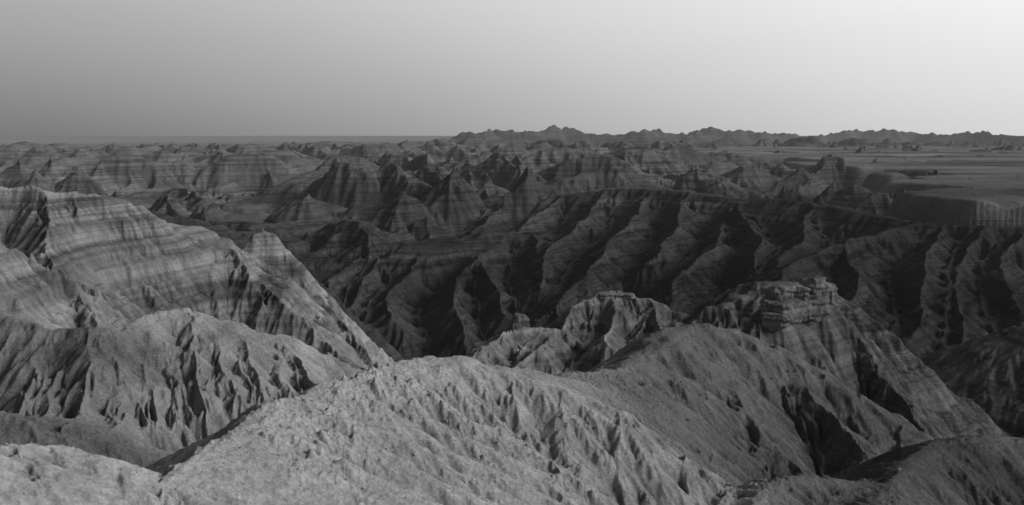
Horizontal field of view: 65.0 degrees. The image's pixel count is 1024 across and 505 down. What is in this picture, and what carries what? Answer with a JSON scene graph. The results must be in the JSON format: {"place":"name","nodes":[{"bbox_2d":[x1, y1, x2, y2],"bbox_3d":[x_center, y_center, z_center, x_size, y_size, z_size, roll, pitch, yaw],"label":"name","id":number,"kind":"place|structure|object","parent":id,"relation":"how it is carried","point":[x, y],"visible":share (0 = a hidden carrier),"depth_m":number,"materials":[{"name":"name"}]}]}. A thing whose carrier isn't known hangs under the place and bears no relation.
{"place":"outdoors","nodes":[
{"label":"outdoors","id":0,"kind":"place"},
{"bbox_2d":[0,138,1023,385],"bbox_3d":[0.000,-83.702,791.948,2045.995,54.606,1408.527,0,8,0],"label":"canyon badlands terrain","id":1,"kind":"structure","parent":0,"point":[444,246],"depth_m":299.36,"materials":[{"name":"stone"}]},
{"bbox_2d":[316,170,1016,348],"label":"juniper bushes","id":2,"kind":"object","parent":1,"relation":"on","point":[727,260],"visible":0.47,"depth_m":221.56,"materials":[{"name":"black plant"}]},
{"bbox_2d":[0,186,1023,479],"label":"eroded hills","id":3,"kind":"structure","parent":0,"point":[134,300],"depth_m":54.04,"materials":[{"name":"stone"}]},
{"bbox_2d":[0,328,1012,504],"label":"loose stones","id":4,"kind":"object","parent":3,"relation":"on","point":[413,454],"visible":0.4,"depth_m":20.80,"materials":[{"name":"grey stone"}]},
{"bbox_2d":[509,313,529,330],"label":"rock pinnacle","id":5,"kind":"object","parent":3,"relation":"on","point":[518,320],"visible":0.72,"depth_m":67.11,"materials":[{"name":"stone"}]},
{"bbox_2d":[598,291,635,299],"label":"rock ledge","id":6,"kind":"object","parent":3,"relation":"on","point":[606,295],"visible":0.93,"depth_m":68.68,"materials":[{"name":"stone"}]},
{"bbox_2d":[759,277,838,330],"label":"rock outcrop","id":7,"kind":"object","parent":3,"relation":"on","point":[783,305],"visible":1,"depth_m":65.02,"materials":[{"name":"stone"}]},
{"bbox_2d":[0,355,1023,504],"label":"foreground ridge","id":8,"kind":"structure","parent":0,"point":[590,447],"depth_m":23.64,"materials":[{"name":"stone"}]},
{"bbox_2d":[0,125,1023,152],"bbox_3d":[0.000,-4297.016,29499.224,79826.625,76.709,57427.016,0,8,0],"label":"distant hills and plain","id":9,"kind":"structure","parent":0,"point":[710,137],"depth_m":2827.53,"materials":[{"name":"stone"}]},
{"bbox_2d":[0,0,1023,135],"label":"sky","id":10,"kind":"structure","parent":0,"point":[68,67],"materials":[{"name":"grey"}]}
]}

